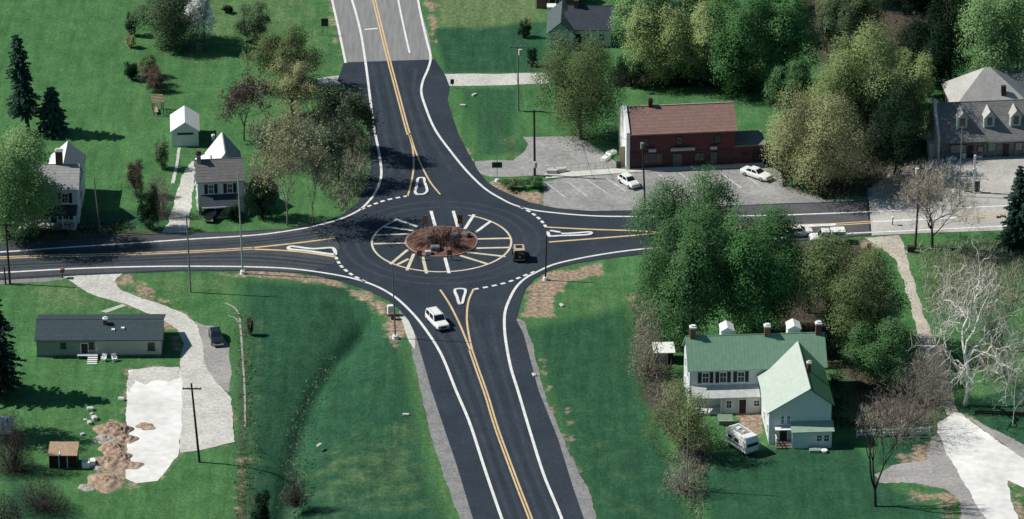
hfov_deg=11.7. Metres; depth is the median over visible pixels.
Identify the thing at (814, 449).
concrete slab
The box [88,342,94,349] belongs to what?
window
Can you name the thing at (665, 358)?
door
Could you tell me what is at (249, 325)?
shrub
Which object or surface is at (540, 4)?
grey roof house
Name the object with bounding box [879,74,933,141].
tree
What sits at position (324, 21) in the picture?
road sign
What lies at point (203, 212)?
shrub
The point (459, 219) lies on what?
warning board
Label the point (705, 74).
shrub
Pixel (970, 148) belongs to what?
door
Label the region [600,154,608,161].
concrete block
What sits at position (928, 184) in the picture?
bare tree
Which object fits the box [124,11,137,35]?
shrub
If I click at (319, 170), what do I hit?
bare tree
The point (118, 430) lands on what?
soil heap
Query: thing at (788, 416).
window
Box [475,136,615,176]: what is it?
old lot
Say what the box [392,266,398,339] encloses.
lamp post
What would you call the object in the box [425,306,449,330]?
estate car
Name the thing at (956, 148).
shop window
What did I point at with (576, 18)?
slate roof house
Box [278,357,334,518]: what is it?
undergrowth
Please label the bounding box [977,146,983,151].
shop window
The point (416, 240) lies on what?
central island
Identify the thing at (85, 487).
soil heap
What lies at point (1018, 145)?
shop window
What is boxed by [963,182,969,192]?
fuel pump
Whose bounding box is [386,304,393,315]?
traffic cabinet
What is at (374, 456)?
ground
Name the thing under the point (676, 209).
tree
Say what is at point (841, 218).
worn lane
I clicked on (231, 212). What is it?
shrub
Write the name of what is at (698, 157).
window
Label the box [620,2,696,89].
tree
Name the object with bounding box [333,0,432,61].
old road
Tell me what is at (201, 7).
tree
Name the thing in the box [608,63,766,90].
undergrowth
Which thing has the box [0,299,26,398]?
conifer
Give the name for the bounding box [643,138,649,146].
window
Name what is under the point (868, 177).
undergrowth
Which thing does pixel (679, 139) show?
window
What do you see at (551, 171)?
concrete block
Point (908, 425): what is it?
bare bush
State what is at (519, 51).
utility pole
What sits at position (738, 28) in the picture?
tree
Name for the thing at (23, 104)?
conifer
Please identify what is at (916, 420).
undergrowth
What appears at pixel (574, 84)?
tree
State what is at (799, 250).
tree
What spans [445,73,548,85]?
driveway
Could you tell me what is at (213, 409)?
driveway
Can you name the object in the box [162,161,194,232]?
driveway
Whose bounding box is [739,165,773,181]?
saloon car
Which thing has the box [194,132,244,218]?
white house
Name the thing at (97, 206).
utility pole
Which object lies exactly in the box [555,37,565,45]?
window
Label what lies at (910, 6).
tree
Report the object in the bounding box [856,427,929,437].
board fence
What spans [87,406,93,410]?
stone
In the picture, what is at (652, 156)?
window
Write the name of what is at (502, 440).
road
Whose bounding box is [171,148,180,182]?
footpath
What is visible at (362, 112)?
bare tree
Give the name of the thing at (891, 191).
undergrowth
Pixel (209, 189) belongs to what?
window
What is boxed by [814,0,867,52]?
tree
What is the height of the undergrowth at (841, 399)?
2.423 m
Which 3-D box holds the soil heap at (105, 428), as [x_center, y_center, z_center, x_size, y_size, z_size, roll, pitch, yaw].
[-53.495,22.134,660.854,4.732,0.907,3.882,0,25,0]
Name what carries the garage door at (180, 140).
in the garage
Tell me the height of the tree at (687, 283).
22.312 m
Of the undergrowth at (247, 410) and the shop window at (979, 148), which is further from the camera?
the shop window at (979, 148)
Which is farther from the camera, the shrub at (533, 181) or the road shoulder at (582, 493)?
the shrub at (533, 181)
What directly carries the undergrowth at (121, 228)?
on the ground
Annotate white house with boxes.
[28,141,85,229]
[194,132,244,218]
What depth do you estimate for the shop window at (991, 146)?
740.90 m
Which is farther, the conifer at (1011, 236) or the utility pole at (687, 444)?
the conifer at (1011, 236)
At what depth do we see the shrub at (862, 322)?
677.58 m
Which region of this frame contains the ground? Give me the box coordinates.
[0,0,1023,518]
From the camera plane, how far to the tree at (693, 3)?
785.97 m
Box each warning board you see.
[417,250,421,259]
[423,215,427,229]
[447,250,451,259]
[457,215,462,223]
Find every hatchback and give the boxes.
[617,172,640,188]
[787,225,813,236]
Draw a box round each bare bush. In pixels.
[0,408,39,480]
[0,493,24,518]
[11,474,73,518]
[145,171,175,218]
[280,470,311,513]
[426,228,440,245]
[439,225,453,243]
[446,231,464,249]
[622,298,665,378]
[657,448,708,499]
[858,367,944,455]
[897,336,956,415]
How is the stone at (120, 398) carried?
on the ground
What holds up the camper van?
on the ground
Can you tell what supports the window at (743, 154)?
in the brick building
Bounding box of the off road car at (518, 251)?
[512,244,525,260]
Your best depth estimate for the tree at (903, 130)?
731.62 m
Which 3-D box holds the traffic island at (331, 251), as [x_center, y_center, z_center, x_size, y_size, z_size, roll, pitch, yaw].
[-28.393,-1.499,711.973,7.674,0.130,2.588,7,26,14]
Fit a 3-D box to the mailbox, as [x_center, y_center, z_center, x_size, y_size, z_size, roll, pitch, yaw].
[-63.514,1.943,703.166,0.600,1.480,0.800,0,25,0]
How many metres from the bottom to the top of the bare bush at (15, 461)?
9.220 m
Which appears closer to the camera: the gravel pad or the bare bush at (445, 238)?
the gravel pad
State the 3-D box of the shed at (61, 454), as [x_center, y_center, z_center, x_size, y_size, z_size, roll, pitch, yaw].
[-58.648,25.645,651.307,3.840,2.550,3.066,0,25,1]
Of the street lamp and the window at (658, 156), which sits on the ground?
the street lamp
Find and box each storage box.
[81,459,89,467]
[89,458,94,466]
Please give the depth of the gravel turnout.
648.89 m
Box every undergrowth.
[2,219,137,240]
[232,311,259,518]
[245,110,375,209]
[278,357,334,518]
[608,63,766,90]
[628,294,714,518]
[762,326,856,432]
[792,136,926,197]
[851,383,945,432]
[865,156,933,199]
[913,235,1023,317]
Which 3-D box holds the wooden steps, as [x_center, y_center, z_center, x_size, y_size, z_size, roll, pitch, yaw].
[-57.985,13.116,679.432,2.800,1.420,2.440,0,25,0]
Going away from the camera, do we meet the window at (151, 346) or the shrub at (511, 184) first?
the window at (151, 346)
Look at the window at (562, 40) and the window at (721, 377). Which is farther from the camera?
the window at (562, 40)
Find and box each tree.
[0,121,66,245]
[128,0,207,53]
[184,0,215,50]
[213,70,274,140]
[232,0,271,45]
[239,21,328,83]
[240,157,278,218]
[243,92,328,225]
[263,54,322,114]
[280,134,335,222]
[311,114,368,182]
[313,78,357,134]
[334,85,383,159]
[529,29,626,145]
[592,0,640,16]
[607,0,682,70]
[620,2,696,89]
[622,161,744,266]
[629,200,739,355]
[663,0,730,86]
[673,0,723,22]
[704,0,785,97]
[710,200,808,333]
[750,0,827,96]
[759,82,878,198]
[761,54,813,120]
[778,242,840,312]
[785,225,912,354]
[800,14,908,146]
[812,7,836,63]
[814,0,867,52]
[815,0,891,45]
[839,63,889,154]
[855,400,904,506]
[866,98,926,174]
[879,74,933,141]
[885,0,946,23]
[888,11,929,76]
[893,47,937,100]
[894,155,1001,247]
[898,15,957,97]
[905,238,1023,409]
[925,0,980,78]
[953,0,1023,73]
[965,255,1023,390]
[987,330,1023,426]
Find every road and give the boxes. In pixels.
[0,0,1009,518]
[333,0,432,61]
[869,199,1010,234]
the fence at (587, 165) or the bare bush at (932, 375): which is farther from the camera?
the fence at (587, 165)
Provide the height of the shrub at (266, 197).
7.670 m
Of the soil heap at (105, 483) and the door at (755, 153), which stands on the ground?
the soil heap at (105, 483)
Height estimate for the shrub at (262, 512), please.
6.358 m
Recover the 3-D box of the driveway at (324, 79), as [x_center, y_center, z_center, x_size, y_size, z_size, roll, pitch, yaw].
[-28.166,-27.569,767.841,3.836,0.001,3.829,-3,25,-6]
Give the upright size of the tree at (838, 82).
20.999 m
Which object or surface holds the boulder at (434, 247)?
on the central island at (416, 240)
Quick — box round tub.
[821,448,827,453]
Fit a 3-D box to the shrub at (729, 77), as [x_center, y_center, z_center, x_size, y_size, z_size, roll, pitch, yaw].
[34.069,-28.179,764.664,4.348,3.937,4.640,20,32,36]
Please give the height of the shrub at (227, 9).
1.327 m
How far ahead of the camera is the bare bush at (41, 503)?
639.46 m
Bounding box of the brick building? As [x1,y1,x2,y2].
[618,98,765,168]
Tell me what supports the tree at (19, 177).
on the ground
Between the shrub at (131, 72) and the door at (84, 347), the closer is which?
the door at (84, 347)
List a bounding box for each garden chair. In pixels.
[101,353,106,360]
[111,353,116,359]
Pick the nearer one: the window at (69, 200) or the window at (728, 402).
the window at (728, 402)
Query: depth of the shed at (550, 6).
792.37 m
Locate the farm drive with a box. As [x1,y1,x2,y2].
[937,412,1023,518]
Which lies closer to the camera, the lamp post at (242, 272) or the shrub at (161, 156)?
the lamp post at (242, 272)
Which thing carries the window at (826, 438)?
in the farmhouse
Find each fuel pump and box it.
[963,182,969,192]
[974,181,980,193]
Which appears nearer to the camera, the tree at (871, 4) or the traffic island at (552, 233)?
the traffic island at (552, 233)
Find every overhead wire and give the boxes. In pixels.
[9,217,179,226]
[643,141,847,164]
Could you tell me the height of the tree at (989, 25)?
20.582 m
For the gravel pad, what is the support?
on the ground
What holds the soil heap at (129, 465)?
on the ground
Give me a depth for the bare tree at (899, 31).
763.75 m
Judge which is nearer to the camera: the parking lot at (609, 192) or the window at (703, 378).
the window at (703, 378)
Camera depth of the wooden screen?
737.77 m
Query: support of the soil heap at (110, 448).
on the ground
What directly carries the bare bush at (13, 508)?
on the ground
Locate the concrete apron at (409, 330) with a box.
[401,317,414,348]
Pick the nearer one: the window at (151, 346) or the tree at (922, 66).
the window at (151, 346)
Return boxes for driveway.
[63,273,234,452]
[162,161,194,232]
[317,76,341,85]
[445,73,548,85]
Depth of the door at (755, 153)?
738.92 m
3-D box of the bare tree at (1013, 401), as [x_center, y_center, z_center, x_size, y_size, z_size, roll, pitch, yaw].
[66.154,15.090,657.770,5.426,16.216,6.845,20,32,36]
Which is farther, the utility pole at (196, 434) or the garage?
the garage
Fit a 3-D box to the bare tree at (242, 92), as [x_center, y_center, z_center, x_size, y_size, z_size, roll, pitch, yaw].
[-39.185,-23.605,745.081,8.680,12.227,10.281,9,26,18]
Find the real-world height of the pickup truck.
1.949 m
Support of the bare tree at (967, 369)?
on the ground
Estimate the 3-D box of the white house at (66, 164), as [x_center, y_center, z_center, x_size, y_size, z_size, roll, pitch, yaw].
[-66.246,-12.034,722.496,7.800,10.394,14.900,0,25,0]
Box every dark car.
[203,208,221,221]
[208,327,223,345]
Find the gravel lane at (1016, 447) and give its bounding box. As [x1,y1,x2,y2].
[967,417,1023,457]
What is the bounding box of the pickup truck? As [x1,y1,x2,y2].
[808,226,846,243]
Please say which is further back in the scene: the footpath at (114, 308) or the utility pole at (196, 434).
the footpath at (114, 308)
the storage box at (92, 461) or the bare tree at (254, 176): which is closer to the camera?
the storage box at (92, 461)
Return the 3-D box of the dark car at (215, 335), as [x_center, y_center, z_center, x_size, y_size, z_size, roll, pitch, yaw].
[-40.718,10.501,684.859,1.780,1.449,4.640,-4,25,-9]
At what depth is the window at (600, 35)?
779.50 m
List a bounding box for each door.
[51,216,57,221]
[58,456,67,467]
[80,343,88,356]
[175,135,195,146]
[575,33,581,45]
[659,353,667,363]
[672,153,682,166]
[710,151,717,164]
[738,398,746,412]
[752,150,759,162]
[779,431,787,440]
[966,144,973,157]
[1002,143,1009,156]
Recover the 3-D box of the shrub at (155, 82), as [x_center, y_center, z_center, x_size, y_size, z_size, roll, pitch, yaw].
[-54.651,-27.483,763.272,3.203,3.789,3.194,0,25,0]
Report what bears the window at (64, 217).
in the white house at (66, 164)
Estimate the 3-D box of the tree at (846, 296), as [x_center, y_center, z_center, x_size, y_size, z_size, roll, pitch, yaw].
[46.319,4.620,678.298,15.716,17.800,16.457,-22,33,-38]
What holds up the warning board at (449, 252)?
on the road at (502, 440)
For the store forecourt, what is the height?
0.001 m
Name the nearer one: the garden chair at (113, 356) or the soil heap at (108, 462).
the soil heap at (108, 462)
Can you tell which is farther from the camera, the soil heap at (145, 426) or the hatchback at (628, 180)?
the hatchback at (628, 180)
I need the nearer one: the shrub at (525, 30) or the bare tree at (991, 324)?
the bare tree at (991, 324)
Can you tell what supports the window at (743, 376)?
in the farmhouse
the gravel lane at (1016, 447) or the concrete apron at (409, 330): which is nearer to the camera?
the gravel lane at (1016, 447)
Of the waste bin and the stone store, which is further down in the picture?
the waste bin
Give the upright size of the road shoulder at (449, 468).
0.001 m
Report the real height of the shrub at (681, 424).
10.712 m
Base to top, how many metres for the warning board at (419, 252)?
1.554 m
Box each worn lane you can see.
[0,226,339,277]
[661,201,869,248]
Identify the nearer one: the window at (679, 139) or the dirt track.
the dirt track
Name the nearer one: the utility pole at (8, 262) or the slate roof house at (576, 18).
the utility pole at (8, 262)
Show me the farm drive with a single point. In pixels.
(987, 466)
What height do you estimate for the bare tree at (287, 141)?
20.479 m
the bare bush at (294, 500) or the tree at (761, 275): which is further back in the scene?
the tree at (761, 275)
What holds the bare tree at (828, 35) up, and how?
on the ground
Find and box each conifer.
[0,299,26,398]
[5,35,43,132]
[32,86,68,140]
[996,165,1023,254]
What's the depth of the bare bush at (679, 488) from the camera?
643.76 m
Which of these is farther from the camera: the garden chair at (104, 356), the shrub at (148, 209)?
the shrub at (148, 209)
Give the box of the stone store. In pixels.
[926,67,1023,159]
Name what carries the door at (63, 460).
in the shed at (61, 454)
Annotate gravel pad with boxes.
[125,367,182,482]
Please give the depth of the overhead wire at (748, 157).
716.54 m
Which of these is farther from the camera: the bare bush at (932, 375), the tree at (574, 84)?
the tree at (574, 84)
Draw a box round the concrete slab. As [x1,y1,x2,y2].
[809,447,820,452]
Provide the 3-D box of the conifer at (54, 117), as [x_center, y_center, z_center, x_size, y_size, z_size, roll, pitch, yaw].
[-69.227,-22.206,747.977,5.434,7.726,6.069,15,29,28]
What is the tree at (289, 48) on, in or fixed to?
on the ground
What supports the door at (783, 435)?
in the farmhouse
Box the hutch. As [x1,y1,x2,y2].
[717,414,732,424]
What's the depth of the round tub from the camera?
654.59 m
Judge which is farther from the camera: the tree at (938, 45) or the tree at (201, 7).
the tree at (201, 7)
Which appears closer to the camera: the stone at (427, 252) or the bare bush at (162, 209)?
the stone at (427, 252)
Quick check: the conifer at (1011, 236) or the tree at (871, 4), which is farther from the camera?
the tree at (871, 4)
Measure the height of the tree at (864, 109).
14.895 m
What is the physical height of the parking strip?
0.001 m
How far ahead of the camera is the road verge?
702.66 m
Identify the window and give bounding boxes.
[58,193,71,202]
[58,216,72,219]
[60,343,66,348]
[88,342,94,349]
[147,343,155,350]
[204,184,217,193]
[223,183,236,192]
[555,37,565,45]
[582,33,589,41]
[598,33,604,41]
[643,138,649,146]
[644,154,648,163]
[649,154,655,163]
[656,154,662,163]
[676,136,682,145]
[694,153,704,161]
[698,372,712,383]
[714,135,720,143]
[715,372,730,382]
[725,400,732,408]
[733,371,748,382]
[740,152,747,157]
[753,400,760,406]
[780,415,784,424]
[786,415,790,423]
[816,435,822,441]
[823,434,829,441]
[950,144,966,153]
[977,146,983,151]
[987,143,995,151]
[1014,142,1022,150]
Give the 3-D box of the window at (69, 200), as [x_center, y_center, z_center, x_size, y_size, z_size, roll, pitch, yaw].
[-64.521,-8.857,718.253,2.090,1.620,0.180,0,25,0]
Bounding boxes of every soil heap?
[78,484,94,491]
[87,473,124,492]
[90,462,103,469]
[91,434,116,443]
[91,455,118,469]
[92,422,124,434]
[98,441,125,455]
[108,424,133,436]
[112,450,132,461]
[116,434,138,443]
[117,461,144,469]
[135,422,155,429]
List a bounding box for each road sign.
[321,18,327,35]
[492,162,501,181]
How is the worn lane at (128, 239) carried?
on the road at (502, 440)
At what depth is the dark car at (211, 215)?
720.63 m
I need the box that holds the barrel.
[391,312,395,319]
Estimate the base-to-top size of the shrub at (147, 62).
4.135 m
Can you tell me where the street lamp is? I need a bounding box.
[225,302,245,425]
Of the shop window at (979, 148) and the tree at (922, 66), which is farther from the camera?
the tree at (922, 66)
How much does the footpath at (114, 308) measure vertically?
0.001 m
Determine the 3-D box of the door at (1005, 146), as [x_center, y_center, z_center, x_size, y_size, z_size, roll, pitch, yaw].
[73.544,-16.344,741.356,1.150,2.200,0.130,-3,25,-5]
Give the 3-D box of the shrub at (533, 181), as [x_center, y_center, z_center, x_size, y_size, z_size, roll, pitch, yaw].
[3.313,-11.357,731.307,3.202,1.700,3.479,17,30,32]
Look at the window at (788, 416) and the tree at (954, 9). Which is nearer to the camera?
the window at (788, 416)
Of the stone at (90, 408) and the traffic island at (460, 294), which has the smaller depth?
the stone at (90, 408)
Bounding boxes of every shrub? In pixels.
[123,61,139,79]
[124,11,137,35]
[124,35,135,47]
[125,157,144,196]
[135,183,160,231]
[137,53,156,73]
[139,63,159,81]
[145,69,164,92]
[152,135,169,168]
[196,208,207,216]
[220,204,240,219]
[221,5,233,12]
[242,169,277,218]
[246,316,253,334]
[250,487,271,518]
[501,177,523,188]
[517,17,531,37]
[522,174,542,187]
[526,46,537,66]
[614,54,649,86]
[640,375,726,460]
[679,52,716,86]
[716,67,745,86]
[776,143,796,186]
[813,186,829,195]
[840,305,878,341]
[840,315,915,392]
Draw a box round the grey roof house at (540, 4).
[535,0,573,8]
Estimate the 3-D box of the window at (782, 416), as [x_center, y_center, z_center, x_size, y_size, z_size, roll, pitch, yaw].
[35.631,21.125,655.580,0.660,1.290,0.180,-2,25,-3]
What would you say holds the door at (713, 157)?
in the brick building
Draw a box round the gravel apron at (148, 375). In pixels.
[126,366,180,391]
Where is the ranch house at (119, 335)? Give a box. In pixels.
[34,314,165,356]
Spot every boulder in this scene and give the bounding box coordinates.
[430,244,439,251]
[461,231,469,236]
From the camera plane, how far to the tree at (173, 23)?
776.30 m
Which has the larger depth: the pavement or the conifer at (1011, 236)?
the pavement
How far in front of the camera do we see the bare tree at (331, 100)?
739.72 m
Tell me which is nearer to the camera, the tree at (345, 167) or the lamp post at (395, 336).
the lamp post at (395, 336)
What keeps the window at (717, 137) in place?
in the brick building
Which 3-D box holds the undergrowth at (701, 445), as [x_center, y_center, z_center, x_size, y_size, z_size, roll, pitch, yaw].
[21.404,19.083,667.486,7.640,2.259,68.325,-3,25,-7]
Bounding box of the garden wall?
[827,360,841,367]
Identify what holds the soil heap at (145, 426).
on the gravel pad
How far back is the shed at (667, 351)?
678.52 m
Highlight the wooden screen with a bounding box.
[619,146,624,165]
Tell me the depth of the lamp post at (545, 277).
701.72 m
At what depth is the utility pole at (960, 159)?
726.26 m
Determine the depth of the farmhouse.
664.52 m
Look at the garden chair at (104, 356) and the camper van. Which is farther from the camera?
the garden chair at (104, 356)
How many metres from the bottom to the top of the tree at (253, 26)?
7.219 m
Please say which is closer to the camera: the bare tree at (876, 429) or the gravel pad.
the bare tree at (876, 429)
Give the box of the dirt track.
[864,235,957,414]
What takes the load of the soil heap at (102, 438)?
on the ground
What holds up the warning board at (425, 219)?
on the central island at (416, 240)
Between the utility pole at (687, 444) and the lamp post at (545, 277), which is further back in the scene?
the lamp post at (545, 277)
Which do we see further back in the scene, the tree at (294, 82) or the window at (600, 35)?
the window at (600, 35)
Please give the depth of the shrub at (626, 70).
764.24 m
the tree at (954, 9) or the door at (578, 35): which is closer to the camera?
the tree at (954, 9)
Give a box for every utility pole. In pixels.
[0,221,12,283]
[93,178,100,231]
[181,214,191,292]
[182,383,201,462]
[510,45,525,110]
[524,110,543,175]
[640,141,645,202]
[686,407,688,487]
[914,165,923,248]
[959,126,962,194]
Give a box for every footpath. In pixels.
[102,304,126,312]
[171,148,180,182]
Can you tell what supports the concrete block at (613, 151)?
on the ground
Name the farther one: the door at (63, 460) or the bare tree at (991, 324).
the bare tree at (991, 324)
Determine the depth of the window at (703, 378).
664.79 m
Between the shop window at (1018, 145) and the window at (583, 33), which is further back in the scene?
the window at (583, 33)
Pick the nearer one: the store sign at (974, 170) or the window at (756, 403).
the window at (756, 403)
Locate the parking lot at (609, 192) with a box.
[543,166,855,210]
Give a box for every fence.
[547,161,615,169]
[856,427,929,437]
[974,410,1023,416]
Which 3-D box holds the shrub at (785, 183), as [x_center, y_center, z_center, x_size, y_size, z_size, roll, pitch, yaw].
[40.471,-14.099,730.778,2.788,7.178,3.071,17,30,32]
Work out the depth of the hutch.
661.90 m
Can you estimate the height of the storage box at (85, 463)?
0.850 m
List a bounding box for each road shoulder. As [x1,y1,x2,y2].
[398,311,472,518]
[516,318,595,518]
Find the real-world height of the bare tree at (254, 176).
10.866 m
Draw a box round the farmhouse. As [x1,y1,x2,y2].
[682,318,834,448]
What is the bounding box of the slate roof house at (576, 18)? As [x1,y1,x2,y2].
[546,0,613,49]
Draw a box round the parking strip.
[196,322,231,391]
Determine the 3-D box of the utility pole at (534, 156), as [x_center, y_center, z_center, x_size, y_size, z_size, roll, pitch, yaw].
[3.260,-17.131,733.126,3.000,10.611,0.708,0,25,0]
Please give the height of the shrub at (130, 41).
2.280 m
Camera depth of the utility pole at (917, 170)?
709.67 m
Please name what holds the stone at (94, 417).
on the ground
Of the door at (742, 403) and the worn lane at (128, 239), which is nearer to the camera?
the door at (742, 403)
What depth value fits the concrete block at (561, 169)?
736.16 m
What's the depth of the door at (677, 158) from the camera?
737.65 m
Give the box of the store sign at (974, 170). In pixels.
[971,155,976,192]
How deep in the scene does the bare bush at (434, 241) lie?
711.90 m
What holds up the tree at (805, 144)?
on the ground
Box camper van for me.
[725,423,758,454]
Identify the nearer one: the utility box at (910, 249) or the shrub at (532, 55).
the utility box at (910, 249)
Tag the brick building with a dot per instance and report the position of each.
(710, 128)
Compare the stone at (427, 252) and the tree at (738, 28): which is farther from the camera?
the tree at (738, 28)
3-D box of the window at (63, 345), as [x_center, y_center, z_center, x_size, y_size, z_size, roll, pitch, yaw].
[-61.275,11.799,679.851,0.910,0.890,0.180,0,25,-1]
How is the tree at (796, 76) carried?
on the ground
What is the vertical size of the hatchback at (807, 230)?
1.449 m
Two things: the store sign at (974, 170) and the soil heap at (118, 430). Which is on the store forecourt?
the store sign at (974, 170)
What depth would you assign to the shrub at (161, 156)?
736.30 m
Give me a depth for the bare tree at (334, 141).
728.84 m
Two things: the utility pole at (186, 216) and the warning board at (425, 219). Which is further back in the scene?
the warning board at (425, 219)
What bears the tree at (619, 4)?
on the ground
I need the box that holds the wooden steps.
[77,348,97,363]
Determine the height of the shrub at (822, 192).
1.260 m
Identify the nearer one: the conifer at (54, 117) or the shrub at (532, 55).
the conifer at (54, 117)
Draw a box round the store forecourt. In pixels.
[866,155,1023,199]
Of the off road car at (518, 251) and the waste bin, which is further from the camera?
the waste bin
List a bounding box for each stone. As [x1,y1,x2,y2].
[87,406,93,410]
[91,415,97,420]
[118,396,124,401]
[425,250,430,254]
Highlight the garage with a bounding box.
[170,105,199,146]
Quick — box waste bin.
[616,161,621,168]
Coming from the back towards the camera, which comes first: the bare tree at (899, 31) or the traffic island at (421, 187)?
the bare tree at (899, 31)
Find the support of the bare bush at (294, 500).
on the ground
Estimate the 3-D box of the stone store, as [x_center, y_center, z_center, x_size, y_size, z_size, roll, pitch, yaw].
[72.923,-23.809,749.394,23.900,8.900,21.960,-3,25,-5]
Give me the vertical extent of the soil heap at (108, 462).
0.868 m
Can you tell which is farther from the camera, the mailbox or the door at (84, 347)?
the mailbox
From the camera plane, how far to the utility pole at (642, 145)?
723.19 m
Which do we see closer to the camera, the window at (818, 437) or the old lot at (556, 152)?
the window at (818, 437)
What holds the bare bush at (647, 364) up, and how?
on the ground
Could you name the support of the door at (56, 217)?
in the white house at (66, 164)
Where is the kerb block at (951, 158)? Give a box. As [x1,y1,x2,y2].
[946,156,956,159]
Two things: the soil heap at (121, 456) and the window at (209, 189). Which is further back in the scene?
the window at (209, 189)
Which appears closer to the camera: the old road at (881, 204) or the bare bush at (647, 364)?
the bare bush at (647, 364)
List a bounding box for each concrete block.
[547,168,556,173]
[557,166,566,172]
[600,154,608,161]
[606,149,616,155]
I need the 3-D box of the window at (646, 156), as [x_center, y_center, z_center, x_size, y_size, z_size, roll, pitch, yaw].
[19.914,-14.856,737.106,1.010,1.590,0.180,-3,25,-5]
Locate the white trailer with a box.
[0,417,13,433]
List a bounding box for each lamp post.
[237,172,245,274]
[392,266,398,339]
[543,235,547,280]
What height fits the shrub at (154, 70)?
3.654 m
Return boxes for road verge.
[0,277,69,283]
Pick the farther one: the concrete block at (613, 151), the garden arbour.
the garden arbour
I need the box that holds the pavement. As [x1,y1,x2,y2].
[545,162,763,178]
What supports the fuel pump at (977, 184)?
on the store forecourt
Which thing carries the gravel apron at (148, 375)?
on the gravel pad
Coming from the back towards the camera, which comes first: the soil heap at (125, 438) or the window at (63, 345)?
the window at (63, 345)
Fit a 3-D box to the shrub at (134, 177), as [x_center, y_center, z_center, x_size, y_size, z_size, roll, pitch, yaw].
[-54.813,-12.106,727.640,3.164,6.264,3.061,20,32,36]
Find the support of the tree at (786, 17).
on the ground
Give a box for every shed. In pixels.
[48,441,78,468]
[547,3,555,10]
[652,342,674,363]
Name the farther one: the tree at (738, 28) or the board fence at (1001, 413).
the tree at (738, 28)
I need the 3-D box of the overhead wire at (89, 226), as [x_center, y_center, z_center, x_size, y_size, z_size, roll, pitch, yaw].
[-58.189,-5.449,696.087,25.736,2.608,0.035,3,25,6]
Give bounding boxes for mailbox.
[60,267,64,277]
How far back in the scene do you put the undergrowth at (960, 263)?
705.29 m
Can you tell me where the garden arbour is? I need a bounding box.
[150,94,164,115]
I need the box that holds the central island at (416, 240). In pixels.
[406,226,477,256]
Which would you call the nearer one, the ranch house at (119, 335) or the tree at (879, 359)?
the tree at (879, 359)
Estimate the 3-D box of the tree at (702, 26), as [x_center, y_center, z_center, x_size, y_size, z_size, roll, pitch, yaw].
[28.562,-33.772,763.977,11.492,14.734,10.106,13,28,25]
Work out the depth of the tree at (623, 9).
765.87 m
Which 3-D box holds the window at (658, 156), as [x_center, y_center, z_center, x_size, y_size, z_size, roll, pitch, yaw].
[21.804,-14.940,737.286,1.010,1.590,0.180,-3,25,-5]
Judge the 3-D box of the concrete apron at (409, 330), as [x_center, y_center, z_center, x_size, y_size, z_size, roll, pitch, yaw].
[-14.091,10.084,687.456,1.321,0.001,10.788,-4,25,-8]
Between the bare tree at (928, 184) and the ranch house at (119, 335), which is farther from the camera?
the bare tree at (928, 184)
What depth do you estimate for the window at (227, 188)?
721.98 m
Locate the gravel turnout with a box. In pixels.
[874,433,985,518]
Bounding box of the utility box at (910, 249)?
[906,245,915,253]
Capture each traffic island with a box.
[287,246,336,255]
[414,177,427,194]
[453,288,466,304]
[547,230,592,236]
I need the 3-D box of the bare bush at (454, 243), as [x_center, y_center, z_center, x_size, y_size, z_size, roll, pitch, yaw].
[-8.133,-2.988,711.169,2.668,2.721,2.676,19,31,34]

